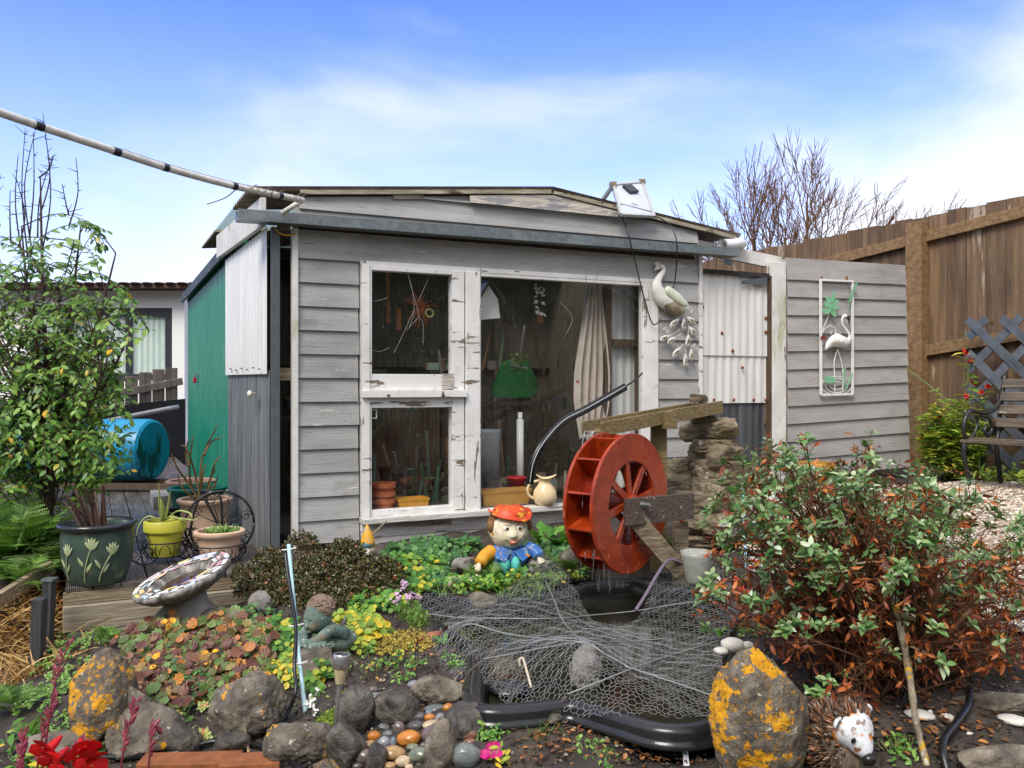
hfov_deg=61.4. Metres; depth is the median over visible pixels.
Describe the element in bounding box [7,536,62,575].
fern
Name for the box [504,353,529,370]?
seedling
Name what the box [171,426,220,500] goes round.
spiky plant
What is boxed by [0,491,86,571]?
fern
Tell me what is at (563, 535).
dandelion
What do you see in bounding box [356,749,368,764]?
pebble
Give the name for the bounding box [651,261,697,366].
peacock ornament
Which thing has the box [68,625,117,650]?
sedum
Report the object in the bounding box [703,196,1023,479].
brown paling fence
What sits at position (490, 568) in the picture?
fern
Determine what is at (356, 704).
rock
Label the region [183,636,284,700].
coral bells
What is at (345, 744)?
rock
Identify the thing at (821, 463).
ochre pot
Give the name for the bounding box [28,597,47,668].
garden post
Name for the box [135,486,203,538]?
agave
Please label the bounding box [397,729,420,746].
pebble
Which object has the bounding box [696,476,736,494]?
flat stone
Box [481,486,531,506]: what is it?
planter trough
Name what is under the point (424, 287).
cobweb
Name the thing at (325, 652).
rock
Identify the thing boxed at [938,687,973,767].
garden hose
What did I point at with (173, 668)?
columbine
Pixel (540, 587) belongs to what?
grass tuft
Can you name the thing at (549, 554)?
fern
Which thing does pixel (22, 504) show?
fern
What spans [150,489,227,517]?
seat
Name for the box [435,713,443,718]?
pebble
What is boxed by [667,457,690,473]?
flat stone
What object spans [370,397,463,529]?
lower window
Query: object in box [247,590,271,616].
rock
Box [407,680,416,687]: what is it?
pebble
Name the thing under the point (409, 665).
weed
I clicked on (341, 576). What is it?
azalea
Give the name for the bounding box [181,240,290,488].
green shed
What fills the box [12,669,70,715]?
sedum
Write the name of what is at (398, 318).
wooden stake
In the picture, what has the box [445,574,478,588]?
flowers
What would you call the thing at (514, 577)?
fern
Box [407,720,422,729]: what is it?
pebble
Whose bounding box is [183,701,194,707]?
succulent rosette
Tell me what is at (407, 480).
shed clutter
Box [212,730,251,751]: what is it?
rock
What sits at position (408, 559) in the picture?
columbine
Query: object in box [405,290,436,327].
straw star
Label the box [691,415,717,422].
flat stone
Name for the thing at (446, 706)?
pebble
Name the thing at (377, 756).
rock
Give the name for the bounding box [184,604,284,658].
coral bells
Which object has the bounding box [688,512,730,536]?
flat stone
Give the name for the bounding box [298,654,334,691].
columbine
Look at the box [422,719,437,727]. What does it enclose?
pebble
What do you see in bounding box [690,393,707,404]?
flat stone
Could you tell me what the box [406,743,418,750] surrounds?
pebble
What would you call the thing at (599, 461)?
waterwheel
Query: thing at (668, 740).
garden pond
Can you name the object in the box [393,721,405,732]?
pebble
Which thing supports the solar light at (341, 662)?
on the ground at (322, 700)
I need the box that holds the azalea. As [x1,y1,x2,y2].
[230,528,413,611]
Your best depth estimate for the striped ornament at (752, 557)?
4.38 m
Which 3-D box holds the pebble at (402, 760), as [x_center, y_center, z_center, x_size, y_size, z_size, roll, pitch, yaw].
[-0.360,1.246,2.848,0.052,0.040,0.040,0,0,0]
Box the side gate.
[703,269,771,479]
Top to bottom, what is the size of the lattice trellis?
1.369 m
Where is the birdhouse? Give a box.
[481,279,506,319]
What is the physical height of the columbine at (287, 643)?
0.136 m
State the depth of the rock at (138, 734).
3.08 m
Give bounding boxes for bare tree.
[670,125,981,261]
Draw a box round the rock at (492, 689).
[487,679,530,696]
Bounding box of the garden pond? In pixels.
[412,578,741,763]
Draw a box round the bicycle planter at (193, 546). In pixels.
[132,490,254,564]
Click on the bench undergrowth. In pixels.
(986, 476)
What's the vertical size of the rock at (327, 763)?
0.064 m
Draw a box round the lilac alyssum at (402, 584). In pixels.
[389,580,421,616]
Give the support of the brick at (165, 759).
on the ground at (322, 700)
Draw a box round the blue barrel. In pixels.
[17,419,169,480]
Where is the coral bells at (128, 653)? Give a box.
[119,632,173,701]
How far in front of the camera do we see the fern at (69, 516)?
4.88 m
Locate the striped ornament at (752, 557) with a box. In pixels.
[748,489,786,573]
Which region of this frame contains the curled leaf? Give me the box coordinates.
[414,625,447,643]
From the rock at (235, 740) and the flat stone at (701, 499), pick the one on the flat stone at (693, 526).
the flat stone at (701, 499)
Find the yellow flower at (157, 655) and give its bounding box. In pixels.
[149,618,217,668]
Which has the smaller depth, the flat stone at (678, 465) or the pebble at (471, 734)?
the pebble at (471, 734)
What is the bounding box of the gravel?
[733,480,1023,631]
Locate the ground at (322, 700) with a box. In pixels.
[0,452,1023,767]
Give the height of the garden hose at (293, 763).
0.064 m
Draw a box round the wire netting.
[419,553,739,718]
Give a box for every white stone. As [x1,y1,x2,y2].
[713,647,728,654]
[720,637,744,652]
[744,641,753,647]
[904,708,935,720]
[939,713,954,722]
[996,714,1023,726]
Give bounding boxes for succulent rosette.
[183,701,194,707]
[197,700,208,711]
[199,695,209,702]
[199,727,212,740]
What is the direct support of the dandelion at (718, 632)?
on the ground at (322, 700)
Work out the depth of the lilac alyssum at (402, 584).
4.19 m
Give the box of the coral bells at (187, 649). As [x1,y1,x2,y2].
[129,631,237,682]
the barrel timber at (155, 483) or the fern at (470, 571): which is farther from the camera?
the barrel timber at (155, 483)
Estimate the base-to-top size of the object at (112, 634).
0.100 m
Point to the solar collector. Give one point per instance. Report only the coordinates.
(632, 193)
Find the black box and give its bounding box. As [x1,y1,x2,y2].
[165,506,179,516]
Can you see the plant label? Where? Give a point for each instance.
(685, 759)
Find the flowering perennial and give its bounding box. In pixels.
[905,349,994,480]
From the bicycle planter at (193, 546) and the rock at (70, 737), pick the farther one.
the bicycle planter at (193, 546)
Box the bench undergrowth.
[952,459,1023,483]
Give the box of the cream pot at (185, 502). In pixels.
[176,495,232,544]
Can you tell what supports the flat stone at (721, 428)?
on the flat stone at (699, 445)
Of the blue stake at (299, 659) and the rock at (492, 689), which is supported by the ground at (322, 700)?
the blue stake at (299, 659)
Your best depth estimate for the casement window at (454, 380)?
5.59 m
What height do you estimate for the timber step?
0.308 m
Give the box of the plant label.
[683,752,689,765]
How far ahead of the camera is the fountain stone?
3.38 m
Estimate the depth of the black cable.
6.24 m
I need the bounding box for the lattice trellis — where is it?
[965,314,1023,473]
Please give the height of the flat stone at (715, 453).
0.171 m
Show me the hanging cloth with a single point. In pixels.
(588, 379)
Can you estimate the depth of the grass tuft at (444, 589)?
4.61 m
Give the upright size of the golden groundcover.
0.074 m
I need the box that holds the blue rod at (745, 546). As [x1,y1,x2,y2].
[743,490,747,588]
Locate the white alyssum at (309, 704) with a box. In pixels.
[303,687,318,715]
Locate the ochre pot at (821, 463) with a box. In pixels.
[791,461,834,492]
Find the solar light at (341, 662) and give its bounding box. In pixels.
[332,652,350,725]
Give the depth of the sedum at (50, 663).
3.98 m
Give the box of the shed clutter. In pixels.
[281,320,583,505]
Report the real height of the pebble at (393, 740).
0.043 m
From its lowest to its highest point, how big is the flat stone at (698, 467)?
0.194 m
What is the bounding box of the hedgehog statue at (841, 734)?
[804,693,877,767]
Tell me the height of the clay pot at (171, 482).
0.290 m
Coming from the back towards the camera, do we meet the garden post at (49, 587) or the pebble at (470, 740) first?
the garden post at (49, 587)
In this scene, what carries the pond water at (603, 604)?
in the garden pond
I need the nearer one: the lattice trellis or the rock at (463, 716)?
the rock at (463, 716)
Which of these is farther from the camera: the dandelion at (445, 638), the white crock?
the white crock
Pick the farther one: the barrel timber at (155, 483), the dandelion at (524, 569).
the barrel timber at (155, 483)
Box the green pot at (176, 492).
[167,483,226,516]
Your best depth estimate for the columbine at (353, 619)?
3.99 m
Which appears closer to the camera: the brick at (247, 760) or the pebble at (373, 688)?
the brick at (247, 760)
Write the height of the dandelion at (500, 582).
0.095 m
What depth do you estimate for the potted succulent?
4.84 m
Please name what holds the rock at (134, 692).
on the ground at (322, 700)
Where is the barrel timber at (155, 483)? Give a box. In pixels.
[0,478,169,488]
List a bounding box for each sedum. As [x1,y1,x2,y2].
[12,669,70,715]
[30,631,87,674]
[49,709,70,731]
[61,655,90,686]
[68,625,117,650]
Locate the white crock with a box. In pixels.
[680,548,711,584]
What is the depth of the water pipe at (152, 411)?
10.78 m
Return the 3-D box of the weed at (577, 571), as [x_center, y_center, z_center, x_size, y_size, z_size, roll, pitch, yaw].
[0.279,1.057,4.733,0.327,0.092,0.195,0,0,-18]
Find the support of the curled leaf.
on the ground at (322, 700)
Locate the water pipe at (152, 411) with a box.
[109,405,178,418]
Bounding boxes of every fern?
[0,490,40,515]
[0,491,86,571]
[0,498,133,569]
[0,552,61,587]
[0,683,50,712]
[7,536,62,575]
[12,711,56,739]
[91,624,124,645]
[461,561,482,576]
[468,559,508,582]
[493,572,516,582]
[509,574,535,591]
[529,569,564,586]
[543,548,558,566]
[552,557,589,575]
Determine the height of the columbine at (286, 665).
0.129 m
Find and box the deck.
[63,457,398,605]
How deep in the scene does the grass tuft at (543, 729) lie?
2.96 m
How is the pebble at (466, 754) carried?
on the ground at (322, 700)
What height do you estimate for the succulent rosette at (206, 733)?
0.045 m
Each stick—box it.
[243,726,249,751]
[518,657,532,687]
[856,553,929,765]
[882,549,913,710]
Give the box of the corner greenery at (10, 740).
[0,717,105,767]
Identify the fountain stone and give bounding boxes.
[568,643,602,689]
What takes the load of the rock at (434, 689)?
on the ground at (322, 700)
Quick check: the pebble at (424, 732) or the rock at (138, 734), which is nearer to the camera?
the pebble at (424, 732)
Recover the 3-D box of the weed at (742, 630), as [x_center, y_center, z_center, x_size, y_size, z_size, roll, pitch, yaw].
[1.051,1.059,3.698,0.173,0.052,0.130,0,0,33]
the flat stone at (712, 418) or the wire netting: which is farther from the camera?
the flat stone at (712, 418)
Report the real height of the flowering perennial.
1.138 m
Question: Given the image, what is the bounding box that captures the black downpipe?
[526,372,642,484]
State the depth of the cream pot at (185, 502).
5.38 m
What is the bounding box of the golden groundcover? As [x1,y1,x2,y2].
[365,627,438,656]
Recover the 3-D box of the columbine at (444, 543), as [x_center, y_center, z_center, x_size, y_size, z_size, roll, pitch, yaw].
[-0.395,0.975,5.210,0.448,0.130,0.233,0,0,0]
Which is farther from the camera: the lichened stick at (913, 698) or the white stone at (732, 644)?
the white stone at (732, 644)
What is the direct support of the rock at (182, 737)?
on the ground at (322, 700)
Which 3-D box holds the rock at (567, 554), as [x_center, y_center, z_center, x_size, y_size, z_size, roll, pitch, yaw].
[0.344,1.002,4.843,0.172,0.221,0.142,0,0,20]
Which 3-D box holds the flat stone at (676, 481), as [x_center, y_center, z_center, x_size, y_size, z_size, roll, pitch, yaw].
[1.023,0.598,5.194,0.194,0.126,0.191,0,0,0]
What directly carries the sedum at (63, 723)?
on the ground at (322, 700)
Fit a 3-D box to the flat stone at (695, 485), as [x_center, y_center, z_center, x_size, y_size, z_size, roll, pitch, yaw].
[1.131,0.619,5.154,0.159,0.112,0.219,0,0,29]
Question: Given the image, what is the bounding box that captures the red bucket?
[506,476,526,486]
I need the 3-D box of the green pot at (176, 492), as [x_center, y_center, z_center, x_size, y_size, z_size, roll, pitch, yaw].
[-2.183,0.855,5.980,0.396,0.290,0.396,0,0,0]
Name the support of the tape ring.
hanging from the straw star
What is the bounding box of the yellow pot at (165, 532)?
[143,517,185,556]
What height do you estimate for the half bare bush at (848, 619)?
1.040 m
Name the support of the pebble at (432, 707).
on the ground at (322, 700)
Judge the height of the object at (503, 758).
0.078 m
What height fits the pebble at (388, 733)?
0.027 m
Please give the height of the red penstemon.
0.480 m
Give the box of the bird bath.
[132,552,231,624]
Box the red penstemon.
[14,636,162,767]
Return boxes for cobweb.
[373,273,629,350]
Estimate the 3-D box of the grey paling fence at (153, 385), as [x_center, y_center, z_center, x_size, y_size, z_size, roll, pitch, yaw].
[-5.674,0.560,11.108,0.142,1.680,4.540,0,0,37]
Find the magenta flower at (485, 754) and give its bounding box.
[480,741,502,762]
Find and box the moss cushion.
[315,689,345,726]
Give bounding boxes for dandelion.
[432,632,454,645]
[463,572,498,591]
[493,573,510,590]
[512,565,541,582]
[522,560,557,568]
[529,521,563,544]
[539,525,566,543]
[559,532,568,544]
[708,627,725,637]
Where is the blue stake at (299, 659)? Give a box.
[282,544,307,713]
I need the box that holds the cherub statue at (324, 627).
[299,594,356,653]
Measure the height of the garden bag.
0.290 m
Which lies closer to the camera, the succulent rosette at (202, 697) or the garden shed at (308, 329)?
the succulent rosette at (202, 697)
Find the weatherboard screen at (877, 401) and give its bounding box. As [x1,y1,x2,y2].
[767,258,910,484]
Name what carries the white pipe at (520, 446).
in the garden shed at (308, 329)
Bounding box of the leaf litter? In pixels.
[31,551,1010,766]
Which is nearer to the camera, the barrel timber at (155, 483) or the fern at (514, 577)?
the fern at (514, 577)
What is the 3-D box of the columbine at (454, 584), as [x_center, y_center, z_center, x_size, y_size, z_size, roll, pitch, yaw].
[-0.169,1.055,4.654,0.536,0.121,0.232,0,0,0]
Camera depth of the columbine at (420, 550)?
5.04 m
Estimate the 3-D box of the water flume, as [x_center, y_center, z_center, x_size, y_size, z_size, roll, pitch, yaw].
[0.833,0.578,4.817,1.053,0.962,0.201,0,0,-40]
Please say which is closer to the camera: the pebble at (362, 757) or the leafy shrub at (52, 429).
the pebble at (362, 757)
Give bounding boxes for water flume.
[581,401,722,572]
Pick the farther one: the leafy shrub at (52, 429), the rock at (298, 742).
the leafy shrub at (52, 429)
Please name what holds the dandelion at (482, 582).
on the ground at (322, 700)
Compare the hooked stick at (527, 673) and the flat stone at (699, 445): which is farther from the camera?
the flat stone at (699, 445)
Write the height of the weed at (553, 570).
0.100 m
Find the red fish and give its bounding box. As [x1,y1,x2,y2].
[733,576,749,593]
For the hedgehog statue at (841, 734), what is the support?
on the ground at (322, 700)
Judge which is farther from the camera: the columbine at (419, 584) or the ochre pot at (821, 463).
the ochre pot at (821, 463)
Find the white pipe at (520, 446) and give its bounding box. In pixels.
[517,412,523,475]
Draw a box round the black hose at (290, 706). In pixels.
[281,552,297,722]
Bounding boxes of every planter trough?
[394,495,429,507]
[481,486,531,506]
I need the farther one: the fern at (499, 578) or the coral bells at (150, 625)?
the fern at (499, 578)
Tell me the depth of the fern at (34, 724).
3.22 m
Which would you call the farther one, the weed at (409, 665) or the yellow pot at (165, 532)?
the yellow pot at (165, 532)
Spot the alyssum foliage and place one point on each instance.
(412, 616)
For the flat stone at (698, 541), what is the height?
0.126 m
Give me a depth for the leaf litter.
2.94 m
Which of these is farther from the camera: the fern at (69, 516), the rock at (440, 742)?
the fern at (69, 516)
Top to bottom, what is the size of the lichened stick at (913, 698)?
0.652 m
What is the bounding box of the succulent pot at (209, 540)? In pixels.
[192,526,245,557]
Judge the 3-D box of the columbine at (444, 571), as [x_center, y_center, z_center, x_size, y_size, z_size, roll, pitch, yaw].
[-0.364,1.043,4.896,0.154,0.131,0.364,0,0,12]
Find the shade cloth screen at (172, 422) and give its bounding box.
[0,399,184,477]
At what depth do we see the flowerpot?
5.49 m
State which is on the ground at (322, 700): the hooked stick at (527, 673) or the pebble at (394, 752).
the pebble at (394, 752)
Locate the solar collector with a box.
[601,179,655,217]
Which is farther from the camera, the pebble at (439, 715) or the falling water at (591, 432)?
the falling water at (591, 432)
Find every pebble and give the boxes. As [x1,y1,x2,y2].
[352,762,362,767]
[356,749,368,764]
[366,740,373,748]
[367,731,380,739]
[369,686,377,691]
[378,723,388,729]
[378,736,390,746]
[382,730,392,736]
[385,762,395,767]
[386,745,405,760]
[390,737,396,744]
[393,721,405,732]
[395,755,410,767]
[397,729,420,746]
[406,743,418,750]
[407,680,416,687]
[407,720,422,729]
[408,746,424,762]
[413,711,425,720]
[421,725,430,741]
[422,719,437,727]
[424,704,443,710]
[424,713,434,719]
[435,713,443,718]
[443,703,451,710]
[452,742,480,767]
[463,730,476,738]
[463,738,474,742]
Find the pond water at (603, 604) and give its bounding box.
[428,594,730,722]
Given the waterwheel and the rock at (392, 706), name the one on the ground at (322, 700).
the rock at (392, 706)
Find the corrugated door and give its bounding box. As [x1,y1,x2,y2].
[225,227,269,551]
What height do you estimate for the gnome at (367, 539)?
0.285 m
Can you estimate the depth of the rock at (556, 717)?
3.01 m
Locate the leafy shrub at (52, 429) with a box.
[0,115,156,522]
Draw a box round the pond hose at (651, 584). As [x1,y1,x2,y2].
[634,558,683,611]
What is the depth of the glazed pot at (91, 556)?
4.25 m
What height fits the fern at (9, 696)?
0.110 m
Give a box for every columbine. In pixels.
[162,657,210,696]
[238,602,277,624]
[250,610,301,654]
[267,646,298,689]
[285,634,315,657]
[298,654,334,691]
[332,608,386,635]
[344,613,394,654]
[346,582,408,613]
[380,537,444,560]
[385,550,446,579]
[391,576,437,595]
[410,534,483,556]
[428,551,461,582]
[433,568,530,593]
[523,539,569,562]
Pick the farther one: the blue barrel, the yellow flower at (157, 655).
the blue barrel
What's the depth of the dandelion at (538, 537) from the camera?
5.28 m
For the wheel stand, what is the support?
on the pond water at (603, 604)
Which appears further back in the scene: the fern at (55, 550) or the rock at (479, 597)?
the fern at (55, 550)
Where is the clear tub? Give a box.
[481,429,500,488]
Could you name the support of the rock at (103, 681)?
on the ground at (322, 700)
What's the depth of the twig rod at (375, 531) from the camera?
4.95 m
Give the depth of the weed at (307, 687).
3.41 m
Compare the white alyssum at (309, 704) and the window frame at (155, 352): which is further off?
the window frame at (155, 352)
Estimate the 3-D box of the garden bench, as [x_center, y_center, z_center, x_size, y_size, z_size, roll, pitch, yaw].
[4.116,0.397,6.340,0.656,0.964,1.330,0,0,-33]
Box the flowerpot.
[372,481,395,508]
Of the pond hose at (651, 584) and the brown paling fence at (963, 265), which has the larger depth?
the brown paling fence at (963, 265)
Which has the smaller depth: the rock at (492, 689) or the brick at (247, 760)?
the brick at (247, 760)
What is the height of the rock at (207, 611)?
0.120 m
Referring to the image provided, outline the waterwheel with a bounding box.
[563,432,666,573]
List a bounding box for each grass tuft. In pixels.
[422,573,469,596]
[487,573,556,599]
[517,709,564,741]
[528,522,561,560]
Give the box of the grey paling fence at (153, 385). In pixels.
[0,368,182,411]
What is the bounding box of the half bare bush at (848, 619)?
[691,427,1023,710]
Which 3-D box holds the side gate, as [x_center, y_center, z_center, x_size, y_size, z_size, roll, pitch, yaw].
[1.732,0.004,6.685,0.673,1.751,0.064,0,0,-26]
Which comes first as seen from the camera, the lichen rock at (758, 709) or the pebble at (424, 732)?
the lichen rock at (758, 709)
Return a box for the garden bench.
[960,374,1023,485]
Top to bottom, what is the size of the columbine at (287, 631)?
0.143 m
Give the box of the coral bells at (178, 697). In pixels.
[142,659,214,714]
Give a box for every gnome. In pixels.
[361,524,375,556]
[474,504,544,575]
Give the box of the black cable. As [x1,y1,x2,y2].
[617,213,677,324]
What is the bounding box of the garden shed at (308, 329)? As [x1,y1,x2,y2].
[202,186,784,551]
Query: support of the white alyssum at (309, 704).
on the ground at (322, 700)
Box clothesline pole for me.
[0,108,305,215]
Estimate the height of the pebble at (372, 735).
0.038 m
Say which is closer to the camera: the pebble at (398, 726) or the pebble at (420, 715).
the pebble at (398, 726)
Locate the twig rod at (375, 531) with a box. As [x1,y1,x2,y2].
[373,520,386,534]
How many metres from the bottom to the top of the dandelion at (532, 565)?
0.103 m
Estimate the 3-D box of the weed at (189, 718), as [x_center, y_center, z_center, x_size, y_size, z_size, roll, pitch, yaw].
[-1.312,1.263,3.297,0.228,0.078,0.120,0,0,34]
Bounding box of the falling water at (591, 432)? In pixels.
[581,430,616,591]
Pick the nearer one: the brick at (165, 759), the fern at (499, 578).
the brick at (165, 759)
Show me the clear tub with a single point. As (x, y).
(490, 455)
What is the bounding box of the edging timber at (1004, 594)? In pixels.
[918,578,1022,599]
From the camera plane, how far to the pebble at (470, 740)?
2.91 m
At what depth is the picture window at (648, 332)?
6.28 m
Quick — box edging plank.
[0,561,55,608]
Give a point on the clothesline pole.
(297, 200)
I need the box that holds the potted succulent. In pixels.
[204,523,239,532]
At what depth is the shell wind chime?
6.09 m
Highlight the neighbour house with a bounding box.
[0,282,191,449]
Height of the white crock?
0.165 m
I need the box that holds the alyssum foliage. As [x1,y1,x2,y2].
[397,599,432,629]
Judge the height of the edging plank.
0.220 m
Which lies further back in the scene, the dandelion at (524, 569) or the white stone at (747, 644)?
the dandelion at (524, 569)
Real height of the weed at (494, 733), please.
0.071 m
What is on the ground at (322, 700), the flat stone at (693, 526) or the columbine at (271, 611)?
the columbine at (271, 611)
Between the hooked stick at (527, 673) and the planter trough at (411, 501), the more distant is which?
the planter trough at (411, 501)
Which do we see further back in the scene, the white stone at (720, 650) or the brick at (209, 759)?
the white stone at (720, 650)
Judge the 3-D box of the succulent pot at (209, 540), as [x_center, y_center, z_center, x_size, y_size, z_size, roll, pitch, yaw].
[-1.649,0.895,4.860,0.284,0.150,0.284,0,0,0]
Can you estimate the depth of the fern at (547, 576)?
4.65 m
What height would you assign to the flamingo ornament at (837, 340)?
0.988 m
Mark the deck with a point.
(138, 504)
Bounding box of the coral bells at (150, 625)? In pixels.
[109,609,219,649]
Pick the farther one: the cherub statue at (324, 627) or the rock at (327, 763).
the cherub statue at (324, 627)
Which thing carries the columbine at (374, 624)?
on the ground at (322, 700)
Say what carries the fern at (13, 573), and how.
on the ground at (322, 700)
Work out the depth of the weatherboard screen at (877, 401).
7.14 m
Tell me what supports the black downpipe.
attached to the garden shed at (308, 329)
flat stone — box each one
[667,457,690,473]
[667,473,692,490]
[667,488,733,514]
[678,417,738,441]
[686,444,744,469]
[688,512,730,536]
[688,531,741,549]
[689,457,757,487]
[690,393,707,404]
[690,437,737,452]
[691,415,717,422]
[691,480,708,492]
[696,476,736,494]
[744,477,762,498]
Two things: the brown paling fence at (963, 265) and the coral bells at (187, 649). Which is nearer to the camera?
the coral bells at (187, 649)
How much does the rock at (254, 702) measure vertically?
0.281 m
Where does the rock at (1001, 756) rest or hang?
on the ground at (322, 700)
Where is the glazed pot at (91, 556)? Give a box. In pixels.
[56,516,137,586]
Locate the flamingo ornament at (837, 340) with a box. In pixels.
[819,276,857,395]
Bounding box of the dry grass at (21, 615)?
[0,580,122,685]
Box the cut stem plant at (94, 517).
[62,485,106,525]
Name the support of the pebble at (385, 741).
on the ground at (322, 700)
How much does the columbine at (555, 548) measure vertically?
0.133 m
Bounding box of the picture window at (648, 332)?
[480,273,657,508]
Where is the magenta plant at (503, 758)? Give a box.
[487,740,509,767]
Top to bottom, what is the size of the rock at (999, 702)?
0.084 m
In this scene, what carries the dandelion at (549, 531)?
on the ground at (322, 700)
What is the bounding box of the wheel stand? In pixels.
[624,493,693,585]
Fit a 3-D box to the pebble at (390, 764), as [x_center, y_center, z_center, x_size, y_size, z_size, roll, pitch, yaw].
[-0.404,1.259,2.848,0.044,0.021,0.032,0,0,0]
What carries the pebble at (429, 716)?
on the ground at (322, 700)
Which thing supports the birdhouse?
hanging from the garden shed at (308, 329)
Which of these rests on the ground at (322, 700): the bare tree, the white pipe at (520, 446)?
the bare tree
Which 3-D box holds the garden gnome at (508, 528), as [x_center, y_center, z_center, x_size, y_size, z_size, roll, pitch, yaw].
[-0.034,0.887,4.885,0.414,0.406,0.270,0,0,-14]
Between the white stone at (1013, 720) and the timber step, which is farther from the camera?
the timber step
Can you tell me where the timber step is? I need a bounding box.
[63,589,253,643]
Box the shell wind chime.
[533,283,545,322]
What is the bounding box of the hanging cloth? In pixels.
[574,283,609,439]
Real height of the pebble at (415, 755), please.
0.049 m
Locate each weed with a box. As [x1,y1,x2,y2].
[171,701,193,722]
[304,681,329,704]
[348,645,414,678]
[390,656,426,683]
[441,650,464,668]
[466,566,561,590]
[475,719,509,741]
[533,569,590,588]
[572,734,629,767]
[737,620,772,637]
[874,731,918,765]
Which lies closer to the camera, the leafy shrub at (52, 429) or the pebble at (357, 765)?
the pebble at (357, 765)
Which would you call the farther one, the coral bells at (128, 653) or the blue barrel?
the blue barrel
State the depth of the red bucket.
6.08 m
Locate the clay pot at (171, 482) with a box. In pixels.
[165,477,215,506]
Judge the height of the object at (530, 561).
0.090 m
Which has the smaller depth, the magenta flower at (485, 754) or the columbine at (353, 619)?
the magenta flower at (485, 754)
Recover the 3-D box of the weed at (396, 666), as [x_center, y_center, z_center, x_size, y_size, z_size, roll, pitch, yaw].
[-0.591,1.176,3.665,0.366,0.084,0.269,0,0,0]
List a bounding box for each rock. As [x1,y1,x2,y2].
[20,730,78,766]
[68,647,138,741]
[104,701,186,760]
[128,686,150,705]
[163,722,202,751]
[200,607,238,619]
[207,670,287,738]
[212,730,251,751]
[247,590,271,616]
[262,721,331,765]
[296,646,332,676]
[313,758,338,767]
[325,720,366,767]
[338,682,374,734]
[366,741,387,767]
[372,688,419,725]
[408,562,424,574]
[410,674,462,704]
[423,718,456,767]
[444,700,483,740]
[468,591,497,608]
[487,679,530,696]
[549,713,563,723]
[558,547,586,581]
[708,646,809,767]
[952,691,1023,712]
[955,744,1023,767]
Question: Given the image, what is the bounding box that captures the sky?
[0,0,1023,282]
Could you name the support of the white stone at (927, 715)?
on the ground at (322, 700)
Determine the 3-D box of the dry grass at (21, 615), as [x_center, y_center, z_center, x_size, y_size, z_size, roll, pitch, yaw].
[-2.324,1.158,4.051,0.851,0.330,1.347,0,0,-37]
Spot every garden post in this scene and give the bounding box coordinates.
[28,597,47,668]
[40,577,57,653]
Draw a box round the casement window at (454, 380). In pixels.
[370,266,463,389]
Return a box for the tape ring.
[425,308,433,317]
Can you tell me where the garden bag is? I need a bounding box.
[492,360,538,397]
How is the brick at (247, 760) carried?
on the ground at (322, 700)
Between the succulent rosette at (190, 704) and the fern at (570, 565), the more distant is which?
the fern at (570, 565)
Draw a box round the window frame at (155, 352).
[32,308,171,379]
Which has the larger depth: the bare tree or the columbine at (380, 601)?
the bare tree
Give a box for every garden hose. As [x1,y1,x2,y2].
[8,732,303,767]
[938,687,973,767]
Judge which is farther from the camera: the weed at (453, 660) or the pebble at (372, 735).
the weed at (453, 660)
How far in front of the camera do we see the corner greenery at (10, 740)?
3.12 m
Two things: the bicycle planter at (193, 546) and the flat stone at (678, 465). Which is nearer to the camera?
the bicycle planter at (193, 546)
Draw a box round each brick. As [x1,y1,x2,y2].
[136,752,185,767]
[177,750,242,767]
[218,752,280,767]
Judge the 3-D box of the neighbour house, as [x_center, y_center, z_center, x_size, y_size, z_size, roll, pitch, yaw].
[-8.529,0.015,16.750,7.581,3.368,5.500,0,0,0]
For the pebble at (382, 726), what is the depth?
3.08 m
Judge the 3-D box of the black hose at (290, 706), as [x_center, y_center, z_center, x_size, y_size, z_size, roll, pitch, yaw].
[-0.871,0.987,3.379,0.077,0.600,0.355,0,0,-10]
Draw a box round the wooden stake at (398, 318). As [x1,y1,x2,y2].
[386,272,400,329]
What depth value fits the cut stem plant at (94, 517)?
4.36 m
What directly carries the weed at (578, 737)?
on the ground at (322, 700)
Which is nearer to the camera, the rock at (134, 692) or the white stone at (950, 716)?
the white stone at (950, 716)
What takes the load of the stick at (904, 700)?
on the ground at (322, 700)

